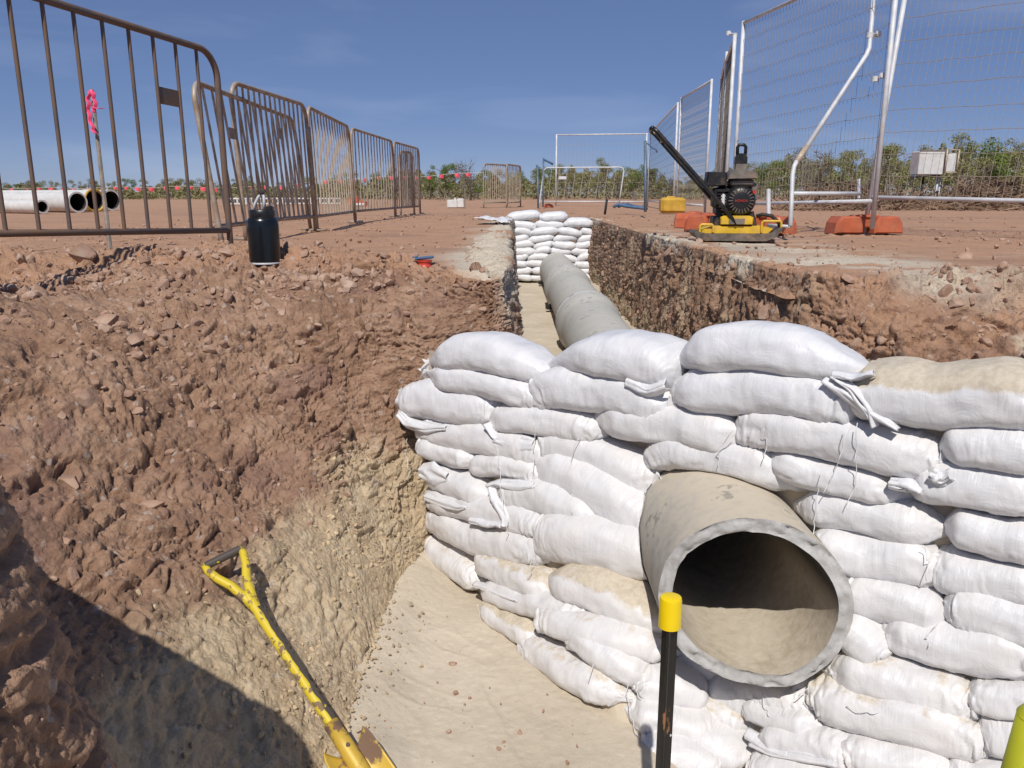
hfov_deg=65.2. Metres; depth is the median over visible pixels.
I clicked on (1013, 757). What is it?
marker post
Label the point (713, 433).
sandbag
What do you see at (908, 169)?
olive tree
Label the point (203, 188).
flag line
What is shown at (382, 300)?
rock
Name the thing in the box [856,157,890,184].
dry tree
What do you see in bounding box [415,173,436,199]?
leafy tree
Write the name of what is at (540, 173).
leafy tree
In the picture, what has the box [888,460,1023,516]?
sandbag
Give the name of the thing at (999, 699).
sandbag
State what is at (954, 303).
rock
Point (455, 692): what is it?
floor pebbles
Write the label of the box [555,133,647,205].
fence
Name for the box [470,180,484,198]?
leafy tree
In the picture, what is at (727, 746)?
sandbag
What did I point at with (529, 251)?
sandbag
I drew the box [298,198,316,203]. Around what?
white beam
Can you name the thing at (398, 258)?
rock
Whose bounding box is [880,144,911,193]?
olive tree
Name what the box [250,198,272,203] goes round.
white beam
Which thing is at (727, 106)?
fence
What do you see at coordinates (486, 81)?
sky
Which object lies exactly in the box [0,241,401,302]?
rim rubble
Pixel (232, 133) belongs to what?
crowd barrier
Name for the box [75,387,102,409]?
rock
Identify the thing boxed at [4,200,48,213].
stacked pipe
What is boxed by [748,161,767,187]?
dry tree
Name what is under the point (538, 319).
trench floor
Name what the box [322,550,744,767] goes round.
pit floor
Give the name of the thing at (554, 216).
sandbag
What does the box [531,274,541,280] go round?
sandbag
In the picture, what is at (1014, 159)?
olive tree
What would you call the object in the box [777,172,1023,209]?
brush pile
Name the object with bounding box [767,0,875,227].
fence stay
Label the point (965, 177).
dry tree
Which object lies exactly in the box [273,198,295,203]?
white beam
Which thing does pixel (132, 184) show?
leafy tree
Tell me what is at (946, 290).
bank rubble
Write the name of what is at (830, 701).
sandbag
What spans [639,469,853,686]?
concrete pipe
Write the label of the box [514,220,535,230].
sandbag
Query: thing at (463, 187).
bare tree
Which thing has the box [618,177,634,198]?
leafy tree
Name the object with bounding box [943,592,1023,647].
sandbag
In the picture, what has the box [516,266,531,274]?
sandbag
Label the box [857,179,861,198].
tube stub
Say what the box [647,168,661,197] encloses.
leafy tree
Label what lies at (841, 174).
olive tree
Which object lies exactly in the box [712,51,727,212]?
fence
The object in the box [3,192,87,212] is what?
stacked pipe
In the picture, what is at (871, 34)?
fence clamp
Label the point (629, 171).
olive tree
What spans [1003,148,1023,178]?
olive tree
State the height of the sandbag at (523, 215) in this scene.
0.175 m
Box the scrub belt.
[2,141,1023,199]
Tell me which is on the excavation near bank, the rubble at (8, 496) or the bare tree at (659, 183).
the rubble at (8, 496)
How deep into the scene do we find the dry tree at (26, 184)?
55.98 m
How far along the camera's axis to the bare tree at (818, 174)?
47.35 m
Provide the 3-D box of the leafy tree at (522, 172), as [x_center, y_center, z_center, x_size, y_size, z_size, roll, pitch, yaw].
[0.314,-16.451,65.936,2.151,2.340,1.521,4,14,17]
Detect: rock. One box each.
[57,410,65,419]
[57,475,78,489]
[63,537,72,544]
[68,243,96,262]
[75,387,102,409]
[94,314,118,325]
[105,404,113,410]
[127,332,145,345]
[139,500,164,508]
[162,319,176,329]
[190,318,204,326]
[232,294,239,302]
[245,296,250,304]
[253,525,258,532]
[276,269,287,276]
[278,307,285,314]
[290,282,301,289]
[314,241,322,246]
[379,297,387,302]
[395,256,401,262]
[449,661,456,665]
[663,246,671,256]
[758,303,769,320]
[858,314,866,325]
[947,299,963,306]
[953,251,972,258]
[979,338,992,346]
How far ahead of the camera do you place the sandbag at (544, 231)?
10.81 m
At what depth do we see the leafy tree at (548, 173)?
73.29 m
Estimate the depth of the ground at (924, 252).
6.15 m
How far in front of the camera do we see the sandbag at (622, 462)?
2.50 m
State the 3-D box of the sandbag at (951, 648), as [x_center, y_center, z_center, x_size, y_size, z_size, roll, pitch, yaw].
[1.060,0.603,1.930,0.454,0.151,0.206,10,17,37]
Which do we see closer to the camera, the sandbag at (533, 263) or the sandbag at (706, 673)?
the sandbag at (706, 673)
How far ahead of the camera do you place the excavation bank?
2.59 m
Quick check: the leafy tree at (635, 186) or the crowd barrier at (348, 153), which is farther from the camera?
the leafy tree at (635, 186)
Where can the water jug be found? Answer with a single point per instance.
(263, 234)
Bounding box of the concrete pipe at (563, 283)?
[544,265,597,317]
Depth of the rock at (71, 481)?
2.28 m
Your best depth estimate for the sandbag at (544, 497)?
2.63 m
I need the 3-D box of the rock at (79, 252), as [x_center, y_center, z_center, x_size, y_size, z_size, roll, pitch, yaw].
[-2.010,-0.606,3.773,0.096,0.122,0.158,0,13,0]
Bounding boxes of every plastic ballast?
[659,196,685,212]
[673,211,708,227]
[684,213,715,230]
[755,214,796,233]
[824,214,902,233]
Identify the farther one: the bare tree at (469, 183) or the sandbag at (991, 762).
the bare tree at (469, 183)
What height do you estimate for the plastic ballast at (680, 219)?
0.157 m
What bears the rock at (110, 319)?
on the excavation bank
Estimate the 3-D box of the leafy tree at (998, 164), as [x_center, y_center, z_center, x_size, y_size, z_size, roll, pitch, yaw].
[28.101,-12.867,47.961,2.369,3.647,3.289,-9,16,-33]
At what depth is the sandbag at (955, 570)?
1.84 m
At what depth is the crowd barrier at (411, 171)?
12.86 m
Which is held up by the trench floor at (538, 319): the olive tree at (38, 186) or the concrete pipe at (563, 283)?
the concrete pipe at (563, 283)
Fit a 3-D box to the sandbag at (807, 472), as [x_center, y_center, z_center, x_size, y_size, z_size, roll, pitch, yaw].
[0.860,0.275,2.119,0.532,0.203,0.243,12,18,41]
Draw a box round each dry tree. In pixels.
[24,181,39,189]
[192,178,205,198]
[421,170,441,198]
[438,169,458,198]
[450,165,464,198]
[484,169,508,198]
[503,178,518,193]
[594,161,619,198]
[683,181,697,199]
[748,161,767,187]
[784,148,814,196]
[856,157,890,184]
[889,161,913,191]
[954,160,991,189]
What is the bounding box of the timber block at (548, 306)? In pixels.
[545,304,552,309]
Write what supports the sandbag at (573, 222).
on the sandbag at (569, 231)
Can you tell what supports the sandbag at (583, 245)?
on the sandbag at (576, 251)
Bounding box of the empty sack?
[474,215,514,222]
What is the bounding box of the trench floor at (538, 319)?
[517,278,728,582]
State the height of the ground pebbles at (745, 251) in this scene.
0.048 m
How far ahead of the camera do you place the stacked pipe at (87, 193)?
16.41 m
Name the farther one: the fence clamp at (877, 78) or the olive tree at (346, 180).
the olive tree at (346, 180)
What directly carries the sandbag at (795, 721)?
on the sandbag at (822, 742)
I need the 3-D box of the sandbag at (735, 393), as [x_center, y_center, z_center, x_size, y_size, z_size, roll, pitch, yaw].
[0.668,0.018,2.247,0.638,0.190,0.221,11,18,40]
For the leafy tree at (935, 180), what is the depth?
65.95 m
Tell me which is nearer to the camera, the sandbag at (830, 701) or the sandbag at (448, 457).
the sandbag at (830, 701)
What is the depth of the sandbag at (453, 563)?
2.98 m
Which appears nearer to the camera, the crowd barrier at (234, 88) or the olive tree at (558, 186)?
the crowd barrier at (234, 88)
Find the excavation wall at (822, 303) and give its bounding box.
[587,217,1023,362]
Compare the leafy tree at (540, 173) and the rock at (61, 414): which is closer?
the rock at (61, 414)
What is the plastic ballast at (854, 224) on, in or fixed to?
on the ground at (924, 252)
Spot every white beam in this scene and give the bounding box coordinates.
[230,198,250,204]
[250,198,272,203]
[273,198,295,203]
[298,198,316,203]
[319,198,341,203]
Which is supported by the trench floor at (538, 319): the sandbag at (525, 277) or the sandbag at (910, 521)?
the sandbag at (525, 277)
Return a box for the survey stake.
[85,89,111,248]
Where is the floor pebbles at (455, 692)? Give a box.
[423,616,738,767]
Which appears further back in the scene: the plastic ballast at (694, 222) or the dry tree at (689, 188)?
the dry tree at (689, 188)
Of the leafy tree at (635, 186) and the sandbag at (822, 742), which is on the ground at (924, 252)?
the leafy tree at (635, 186)
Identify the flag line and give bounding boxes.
[7,172,482,191]
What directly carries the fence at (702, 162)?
on the ground at (924, 252)
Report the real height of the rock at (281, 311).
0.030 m
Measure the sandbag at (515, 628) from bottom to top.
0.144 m
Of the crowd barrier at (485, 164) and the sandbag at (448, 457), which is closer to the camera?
the sandbag at (448, 457)
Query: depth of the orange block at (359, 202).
23.82 m
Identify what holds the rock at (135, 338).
on the excavation bank
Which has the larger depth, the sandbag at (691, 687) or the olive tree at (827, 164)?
the olive tree at (827, 164)
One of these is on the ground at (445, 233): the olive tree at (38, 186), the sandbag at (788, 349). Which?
the olive tree at (38, 186)
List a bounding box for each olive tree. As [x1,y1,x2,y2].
[37,180,53,187]
[67,180,87,187]
[122,178,130,199]
[162,178,182,198]
[340,171,357,196]
[530,168,546,198]
[553,177,567,199]
[557,163,584,199]
[574,173,589,197]
[587,157,606,199]
[597,166,614,197]
[607,172,626,198]
[623,169,638,198]
[643,168,663,198]
[754,166,775,198]
[768,167,783,197]
[775,159,804,198]
[811,150,854,185]
[812,157,835,185]
[831,156,853,184]
[834,148,865,184]
[870,142,905,193]
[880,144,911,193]
[898,145,932,191]
[911,177,935,194]
[933,132,995,182]
[945,150,970,189]
[989,138,1023,188]
[1003,142,1023,188]
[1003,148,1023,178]
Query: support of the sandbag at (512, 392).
on the sandbag at (417, 402)
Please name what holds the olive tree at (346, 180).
on the ground at (445, 233)
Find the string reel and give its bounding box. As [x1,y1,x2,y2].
[412,255,433,267]
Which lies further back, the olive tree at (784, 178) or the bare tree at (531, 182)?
the olive tree at (784, 178)
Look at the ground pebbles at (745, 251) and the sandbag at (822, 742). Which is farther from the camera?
the ground pebbles at (745, 251)
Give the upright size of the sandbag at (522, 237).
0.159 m
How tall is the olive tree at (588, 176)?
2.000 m
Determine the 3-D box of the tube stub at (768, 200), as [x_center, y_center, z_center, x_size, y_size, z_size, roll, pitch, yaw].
[2.213,-1.571,6.900,0.038,0.219,0.087,0,13,0]
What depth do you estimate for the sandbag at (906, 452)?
1.99 m
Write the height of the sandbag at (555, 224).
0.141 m
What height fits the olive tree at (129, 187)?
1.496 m
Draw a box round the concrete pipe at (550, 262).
[540,253,574,283]
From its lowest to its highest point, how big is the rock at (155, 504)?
0.040 m
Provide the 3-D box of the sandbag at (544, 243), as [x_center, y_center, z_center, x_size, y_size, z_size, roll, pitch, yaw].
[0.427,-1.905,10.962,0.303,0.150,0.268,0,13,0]
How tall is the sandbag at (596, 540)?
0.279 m
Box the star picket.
[655,592,681,767]
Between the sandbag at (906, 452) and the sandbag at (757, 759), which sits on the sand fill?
the sandbag at (757, 759)
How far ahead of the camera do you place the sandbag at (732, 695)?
2.13 m
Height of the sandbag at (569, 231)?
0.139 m
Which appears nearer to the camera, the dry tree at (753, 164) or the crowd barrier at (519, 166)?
the crowd barrier at (519, 166)
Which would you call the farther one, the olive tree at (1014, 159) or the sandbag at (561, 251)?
the olive tree at (1014, 159)
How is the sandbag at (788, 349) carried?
on the sandbag at (735, 393)
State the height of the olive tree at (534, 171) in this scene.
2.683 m
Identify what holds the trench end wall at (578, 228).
on the trench floor at (538, 319)
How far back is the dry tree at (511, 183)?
61.14 m
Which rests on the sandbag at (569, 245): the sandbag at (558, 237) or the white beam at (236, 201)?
the sandbag at (558, 237)
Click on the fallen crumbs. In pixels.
(347, 726)
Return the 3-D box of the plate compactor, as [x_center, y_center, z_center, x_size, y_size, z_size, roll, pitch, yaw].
[1.462,-1.454,5.805,0.956,0.800,0.405,2,13,7]
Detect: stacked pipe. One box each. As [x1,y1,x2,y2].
[2,189,102,211]
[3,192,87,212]
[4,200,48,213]
[100,189,119,210]
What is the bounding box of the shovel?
[201,545,395,767]
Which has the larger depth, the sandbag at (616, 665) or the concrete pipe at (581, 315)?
the concrete pipe at (581, 315)
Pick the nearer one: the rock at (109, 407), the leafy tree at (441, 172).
the rock at (109, 407)
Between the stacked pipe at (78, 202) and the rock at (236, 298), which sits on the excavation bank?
the rock at (236, 298)
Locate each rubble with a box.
[0,235,503,725]
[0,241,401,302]
[4,492,103,767]
[81,438,428,767]
[587,217,1023,358]
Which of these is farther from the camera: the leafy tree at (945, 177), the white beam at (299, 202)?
the leafy tree at (945, 177)
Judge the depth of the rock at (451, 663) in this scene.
2.49 m
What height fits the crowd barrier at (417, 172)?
1.096 m
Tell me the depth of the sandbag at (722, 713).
2.17 m
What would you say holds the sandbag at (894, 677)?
on the sandbag at (706, 673)
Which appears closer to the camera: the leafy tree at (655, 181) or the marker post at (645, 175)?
the marker post at (645, 175)
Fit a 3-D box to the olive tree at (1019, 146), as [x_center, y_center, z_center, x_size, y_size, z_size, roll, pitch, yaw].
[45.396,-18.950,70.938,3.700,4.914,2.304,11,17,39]
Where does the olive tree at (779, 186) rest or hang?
on the ground at (924, 252)
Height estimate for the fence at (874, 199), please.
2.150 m
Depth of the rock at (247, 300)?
3.35 m
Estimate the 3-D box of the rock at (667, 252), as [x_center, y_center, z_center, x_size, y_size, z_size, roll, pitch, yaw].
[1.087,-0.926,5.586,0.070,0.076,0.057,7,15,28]
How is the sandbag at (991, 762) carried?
on the sandbag at (862, 751)
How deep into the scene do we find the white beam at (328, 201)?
27.06 m
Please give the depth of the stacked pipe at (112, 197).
17.39 m
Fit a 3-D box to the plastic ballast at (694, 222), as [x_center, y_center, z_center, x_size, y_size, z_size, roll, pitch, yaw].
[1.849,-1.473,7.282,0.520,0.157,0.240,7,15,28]
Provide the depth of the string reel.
3.60 m
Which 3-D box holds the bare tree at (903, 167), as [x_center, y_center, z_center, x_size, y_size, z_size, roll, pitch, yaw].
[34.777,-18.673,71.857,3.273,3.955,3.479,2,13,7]
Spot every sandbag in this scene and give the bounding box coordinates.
[395,378,503,434]
[405,439,476,481]
[415,419,540,537]
[417,461,492,502]
[419,367,532,407]
[421,331,554,382]
[423,487,539,537]
[424,535,487,590]
[425,511,550,566]
[468,454,537,479]
[472,555,552,601]
[477,580,593,681]
[480,601,536,644]
[485,478,593,526]
[489,404,610,441]
[507,210,540,220]
[513,227,530,235]
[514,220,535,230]
[515,234,529,241]
[515,239,534,247]
[515,254,528,260]
[516,247,534,255]
[516,260,526,267]
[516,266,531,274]
[516,633,636,706]
[518,274,531,280]
[526,253,548,260]
[526,260,541,266]
[527,514,648,581]
[528,235,554,243]
[528,366,679,417]
[531,227,557,235]
[531,267,539,274]
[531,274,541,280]
[532,240,553,248]
[533,607,679,700]
[534,220,563,227]
[534,246,551,253]
[536,453,646,527]
[537,436,660,492]
[538,211,567,221]
[548,329,688,396]
[548,563,661,633]
[551,247,571,253]
[552,234,577,241]
[552,241,575,249]
[557,227,582,236]
[563,217,592,227]
[563,254,576,262]
[565,636,649,686]
[571,248,587,255]
[571,435,809,511]
[574,260,588,268]
[576,235,590,241]
[576,241,589,248]
[577,253,588,260]
[579,227,591,234]
[594,406,736,465]
[624,696,715,741]
[626,657,709,736]
[641,731,721,767]
[669,370,857,424]
[677,646,810,697]
[679,320,868,379]
[699,720,754,767]
[705,695,756,729]
[708,674,811,717]
[735,413,946,478]
[741,699,823,756]
[745,750,828,767]
[748,715,1013,767]
[758,725,850,767]
[771,452,914,533]
[793,491,946,544]
[798,650,980,721]
[805,673,989,762]
[814,528,941,593]
[821,356,1023,505]
[841,614,893,662]
[841,732,949,767]
[847,577,945,646]
[879,620,1023,680]
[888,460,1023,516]
[923,544,1023,604]
[927,427,1023,486]
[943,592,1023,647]
[944,507,1023,564]
[949,757,1002,767]
[968,677,1023,719]
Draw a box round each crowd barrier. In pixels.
[0,0,233,243]
[191,81,311,239]
[229,81,325,240]
[306,106,362,230]
[348,128,400,220]
[393,141,424,216]
[397,150,419,215]
[481,163,509,207]
[503,164,523,207]
[539,167,623,205]
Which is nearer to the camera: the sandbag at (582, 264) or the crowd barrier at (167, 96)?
the crowd barrier at (167, 96)
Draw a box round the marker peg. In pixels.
[604,199,607,214]
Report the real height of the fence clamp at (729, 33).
0.083 m
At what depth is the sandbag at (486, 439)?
2.82 m
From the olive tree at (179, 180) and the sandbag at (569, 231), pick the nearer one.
the sandbag at (569, 231)
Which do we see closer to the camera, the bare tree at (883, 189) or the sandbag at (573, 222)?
the sandbag at (573, 222)
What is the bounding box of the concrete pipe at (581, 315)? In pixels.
[555,291,630,348]
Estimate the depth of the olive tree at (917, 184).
59.90 m
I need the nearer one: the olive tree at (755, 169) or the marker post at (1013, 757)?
the marker post at (1013, 757)
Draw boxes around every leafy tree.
[124,178,141,191]
[370,171,385,198]
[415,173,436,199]
[430,163,455,200]
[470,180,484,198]
[481,170,502,198]
[505,170,527,198]
[505,173,522,190]
[534,171,557,198]
[536,167,563,198]
[618,164,647,199]
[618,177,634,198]
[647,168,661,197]
[747,160,785,200]
[779,165,800,197]
[924,157,957,194]
[930,160,956,190]
[960,137,1013,183]
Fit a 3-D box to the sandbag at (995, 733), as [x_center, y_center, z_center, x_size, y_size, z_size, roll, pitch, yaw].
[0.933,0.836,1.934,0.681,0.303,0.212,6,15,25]
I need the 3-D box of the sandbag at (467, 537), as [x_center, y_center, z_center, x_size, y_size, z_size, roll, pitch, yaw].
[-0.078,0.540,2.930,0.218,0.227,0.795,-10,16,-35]
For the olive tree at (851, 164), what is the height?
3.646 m
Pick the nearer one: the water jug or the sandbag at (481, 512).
the sandbag at (481, 512)
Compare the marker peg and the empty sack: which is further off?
the marker peg
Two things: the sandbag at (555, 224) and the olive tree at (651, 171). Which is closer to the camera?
the sandbag at (555, 224)
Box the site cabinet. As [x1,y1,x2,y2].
[910,148,959,195]
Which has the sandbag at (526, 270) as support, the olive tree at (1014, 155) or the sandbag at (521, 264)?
the sandbag at (521, 264)
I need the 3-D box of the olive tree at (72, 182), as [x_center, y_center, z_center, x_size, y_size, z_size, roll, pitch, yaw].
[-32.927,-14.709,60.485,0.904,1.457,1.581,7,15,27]
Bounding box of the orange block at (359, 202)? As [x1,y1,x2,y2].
[350,196,366,205]
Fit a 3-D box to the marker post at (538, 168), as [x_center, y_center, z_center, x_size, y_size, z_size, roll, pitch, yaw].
[0.632,-4.816,19.502,0.119,1.032,0.289,0,13,0]
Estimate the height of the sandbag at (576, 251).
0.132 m
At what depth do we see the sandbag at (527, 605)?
2.56 m
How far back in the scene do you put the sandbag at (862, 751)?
1.88 m
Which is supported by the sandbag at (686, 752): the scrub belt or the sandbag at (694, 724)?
the sandbag at (694, 724)
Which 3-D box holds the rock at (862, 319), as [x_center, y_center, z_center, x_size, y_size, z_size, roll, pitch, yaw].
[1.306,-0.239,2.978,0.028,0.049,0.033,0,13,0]
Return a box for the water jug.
[247,191,280,264]
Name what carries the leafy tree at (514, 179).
on the ground at (527, 204)
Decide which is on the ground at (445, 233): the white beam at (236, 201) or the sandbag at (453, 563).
the white beam at (236, 201)
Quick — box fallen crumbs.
[334,571,432,757]
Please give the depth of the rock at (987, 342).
2.76 m
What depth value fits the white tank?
20.37 m
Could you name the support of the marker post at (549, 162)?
on the ground at (527, 204)
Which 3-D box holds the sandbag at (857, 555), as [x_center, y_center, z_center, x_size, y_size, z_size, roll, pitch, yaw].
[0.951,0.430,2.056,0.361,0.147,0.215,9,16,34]
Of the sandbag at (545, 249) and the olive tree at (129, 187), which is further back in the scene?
the olive tree at (129, 187)
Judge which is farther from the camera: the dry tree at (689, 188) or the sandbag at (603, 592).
the dry tree at (689, 188)
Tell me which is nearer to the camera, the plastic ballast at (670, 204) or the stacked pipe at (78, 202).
the plastic ballast at (670, 204)
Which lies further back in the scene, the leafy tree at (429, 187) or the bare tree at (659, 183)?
the bare tree at (659, 183)
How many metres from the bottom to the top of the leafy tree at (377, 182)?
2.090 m
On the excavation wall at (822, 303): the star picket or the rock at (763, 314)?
the rock at (763, 314)
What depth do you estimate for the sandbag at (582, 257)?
10.84 m
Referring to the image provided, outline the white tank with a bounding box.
[447,198,463,207]
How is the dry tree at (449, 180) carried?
on the ground at (445, 233)
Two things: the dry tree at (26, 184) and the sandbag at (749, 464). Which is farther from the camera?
the dry tree at (26, 184)
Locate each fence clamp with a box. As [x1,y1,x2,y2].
[726,31,737,36]
[866,31,881,37]
[871,73,884,81]
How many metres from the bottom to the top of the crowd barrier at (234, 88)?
1.096 m
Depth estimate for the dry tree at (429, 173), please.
58.78 m
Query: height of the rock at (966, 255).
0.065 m
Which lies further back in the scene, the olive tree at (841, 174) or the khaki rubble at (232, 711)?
the olive tree at (841, 174)
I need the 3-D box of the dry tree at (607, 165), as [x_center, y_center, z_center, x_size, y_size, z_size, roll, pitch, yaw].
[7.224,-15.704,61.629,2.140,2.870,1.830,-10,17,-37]
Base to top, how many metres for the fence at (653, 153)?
2.050 m
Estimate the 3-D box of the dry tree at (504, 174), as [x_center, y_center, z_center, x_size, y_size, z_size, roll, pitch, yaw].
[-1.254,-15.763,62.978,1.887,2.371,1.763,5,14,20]
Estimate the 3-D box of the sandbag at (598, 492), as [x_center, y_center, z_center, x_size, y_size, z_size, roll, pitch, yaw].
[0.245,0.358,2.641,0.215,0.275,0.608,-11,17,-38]
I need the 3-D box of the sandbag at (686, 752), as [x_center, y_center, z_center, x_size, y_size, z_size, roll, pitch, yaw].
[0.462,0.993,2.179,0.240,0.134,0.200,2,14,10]
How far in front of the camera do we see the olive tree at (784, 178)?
70.31 m
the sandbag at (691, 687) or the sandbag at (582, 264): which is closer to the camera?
the sandbag at (691, 687)
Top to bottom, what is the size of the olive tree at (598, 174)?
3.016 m
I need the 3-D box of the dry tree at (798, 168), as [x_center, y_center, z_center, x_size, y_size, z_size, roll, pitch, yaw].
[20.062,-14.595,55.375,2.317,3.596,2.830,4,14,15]
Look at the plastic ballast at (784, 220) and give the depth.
6.74 m
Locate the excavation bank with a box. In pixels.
[0,216,523,767]
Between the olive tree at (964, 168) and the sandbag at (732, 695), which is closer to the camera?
the sandbag at (732, 695)
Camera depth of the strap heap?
13.56 m
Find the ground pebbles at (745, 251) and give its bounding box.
[0,212,1023,272]
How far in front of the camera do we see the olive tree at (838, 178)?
62.19 m
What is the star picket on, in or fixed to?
on the pit floor at (474, 646)
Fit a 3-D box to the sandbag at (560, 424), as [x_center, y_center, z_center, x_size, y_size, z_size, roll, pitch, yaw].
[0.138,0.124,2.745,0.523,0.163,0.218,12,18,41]
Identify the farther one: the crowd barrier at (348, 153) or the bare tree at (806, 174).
the bare tree at (806, 174)
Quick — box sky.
[0,0,1023,194]
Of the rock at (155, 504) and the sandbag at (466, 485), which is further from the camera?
the sandbag at (466, 485)
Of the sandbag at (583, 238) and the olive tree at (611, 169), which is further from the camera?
the olive tree at (611, 169)
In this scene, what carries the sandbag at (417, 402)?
on the sandbag at (448, 457)
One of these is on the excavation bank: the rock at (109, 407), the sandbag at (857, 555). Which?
the rock at (109, 407)
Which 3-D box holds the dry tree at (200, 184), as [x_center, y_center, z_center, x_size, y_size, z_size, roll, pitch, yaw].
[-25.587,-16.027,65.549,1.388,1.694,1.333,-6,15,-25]
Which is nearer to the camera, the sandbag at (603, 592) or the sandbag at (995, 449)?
the sandbag at (995, 449)
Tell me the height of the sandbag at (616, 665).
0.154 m
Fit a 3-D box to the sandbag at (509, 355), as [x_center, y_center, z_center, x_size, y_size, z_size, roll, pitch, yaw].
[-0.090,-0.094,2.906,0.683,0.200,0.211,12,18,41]
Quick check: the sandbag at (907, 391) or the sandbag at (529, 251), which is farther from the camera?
the sandbag at (529, 251)
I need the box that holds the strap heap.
[613,203,647,209]
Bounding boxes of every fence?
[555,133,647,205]
[647,102,678,205]
[676,79,712,212]
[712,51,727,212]
[719,35,736,180]
[733,0,897,228]
[863,0,1023,232]
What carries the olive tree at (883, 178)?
on the ground at (924, 252)
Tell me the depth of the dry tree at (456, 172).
70.75 m
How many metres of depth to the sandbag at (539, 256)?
10.84 m
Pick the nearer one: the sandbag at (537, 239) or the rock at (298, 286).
the rock at (298, 286)
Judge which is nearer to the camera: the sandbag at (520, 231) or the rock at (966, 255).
the rock at (966, 255)
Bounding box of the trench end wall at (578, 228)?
[495,217,606,274]
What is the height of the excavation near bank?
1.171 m
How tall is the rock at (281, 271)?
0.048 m
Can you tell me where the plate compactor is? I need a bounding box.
[649,126,782,240]
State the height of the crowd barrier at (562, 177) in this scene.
1.114 m
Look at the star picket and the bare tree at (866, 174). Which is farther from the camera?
the bare tree at (866, 174)
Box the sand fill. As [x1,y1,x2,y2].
[429,350,972,731]
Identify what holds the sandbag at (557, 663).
on the pit floor at (474, 646)
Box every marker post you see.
[536,165,539,207]
[542,158,553,206]
[644,140,656,211]
[1001,703,1023,767]
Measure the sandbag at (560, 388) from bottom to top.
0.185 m
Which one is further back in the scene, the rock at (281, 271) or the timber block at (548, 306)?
the timber block at (548, 306)
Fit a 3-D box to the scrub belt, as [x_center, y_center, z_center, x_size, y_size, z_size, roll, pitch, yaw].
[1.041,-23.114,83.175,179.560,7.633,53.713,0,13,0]
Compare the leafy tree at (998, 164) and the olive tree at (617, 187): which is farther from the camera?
the olive tree at (617, 187)
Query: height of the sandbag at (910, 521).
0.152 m
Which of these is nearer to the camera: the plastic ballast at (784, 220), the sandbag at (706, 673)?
the sandbag at (706, 673)
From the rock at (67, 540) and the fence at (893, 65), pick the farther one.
the fence at (893, 65)
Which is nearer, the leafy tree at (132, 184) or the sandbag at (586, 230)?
the sandbag at (586, 230)
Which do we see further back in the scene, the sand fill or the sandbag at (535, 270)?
the sandbag at (535, 270)
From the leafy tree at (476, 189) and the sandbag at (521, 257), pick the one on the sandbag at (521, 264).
the sandbag at (521, 257)
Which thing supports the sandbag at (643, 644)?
on the sandbag at (694, 724)
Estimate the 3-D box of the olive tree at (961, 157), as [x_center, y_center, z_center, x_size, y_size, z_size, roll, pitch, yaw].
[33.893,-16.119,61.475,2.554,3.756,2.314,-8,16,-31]
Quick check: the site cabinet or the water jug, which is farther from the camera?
the site cabinet
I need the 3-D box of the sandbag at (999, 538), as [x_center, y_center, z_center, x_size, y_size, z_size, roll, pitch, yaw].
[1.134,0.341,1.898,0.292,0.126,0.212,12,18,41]
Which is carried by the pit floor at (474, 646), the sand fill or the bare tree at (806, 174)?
the sand fill
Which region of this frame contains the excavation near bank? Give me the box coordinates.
[0,483,117,767]
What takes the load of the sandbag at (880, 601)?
on the sandbag at (951, 648)
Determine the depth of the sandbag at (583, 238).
10.84 m
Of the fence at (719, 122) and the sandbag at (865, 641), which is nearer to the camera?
the sandbag at (865, 641)
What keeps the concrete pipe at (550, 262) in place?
on the trench floor at (538, 319)
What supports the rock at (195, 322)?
on the excavation bank
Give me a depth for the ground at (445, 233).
8.61 m
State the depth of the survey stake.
4.61 m
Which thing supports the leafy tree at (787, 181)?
on the ground at (924, 252)
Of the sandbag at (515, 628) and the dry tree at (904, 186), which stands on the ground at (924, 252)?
the dry tree at (904, 186)
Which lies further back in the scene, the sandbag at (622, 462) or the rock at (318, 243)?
the rock at (318, 243)
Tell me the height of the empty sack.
0.079 m
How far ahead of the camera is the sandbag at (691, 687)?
2.20 m
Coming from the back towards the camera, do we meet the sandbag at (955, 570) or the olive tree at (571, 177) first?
the olive tree at (571, 177)
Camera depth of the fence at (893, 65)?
6.44 m
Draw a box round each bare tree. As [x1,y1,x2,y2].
[452,157,480,199]
[456,176,467,198]
[528,180,539,198]
[655,171,665,198]
[789,161,814,190]
[799,145,842,188]
[860,164,871,185]
[863,150,897,191]
[890,153,910,189]
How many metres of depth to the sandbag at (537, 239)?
10.83 m
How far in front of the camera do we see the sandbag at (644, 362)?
2.39 m
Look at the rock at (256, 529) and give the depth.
2.48 m
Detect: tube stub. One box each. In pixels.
[766,189,770,213]
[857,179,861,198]
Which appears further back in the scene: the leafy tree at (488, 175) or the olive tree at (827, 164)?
the leafy tree at (488, 175)
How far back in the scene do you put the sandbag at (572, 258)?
10.88 m
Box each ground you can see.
[0,195,510,294]
[509,198,583,216]
[525,195,1023,298]
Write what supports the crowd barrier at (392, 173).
on the ground at (445, 233)
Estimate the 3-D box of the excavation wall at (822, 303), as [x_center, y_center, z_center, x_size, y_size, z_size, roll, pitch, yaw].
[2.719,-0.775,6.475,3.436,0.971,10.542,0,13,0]
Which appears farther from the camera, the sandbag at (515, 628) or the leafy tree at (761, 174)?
the leafy tree at (761, 174)
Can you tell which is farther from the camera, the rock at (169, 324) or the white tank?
the white tank
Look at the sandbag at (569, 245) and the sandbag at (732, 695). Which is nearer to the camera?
the sandbag at (732, 695)
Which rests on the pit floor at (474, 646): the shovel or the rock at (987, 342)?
the shovel

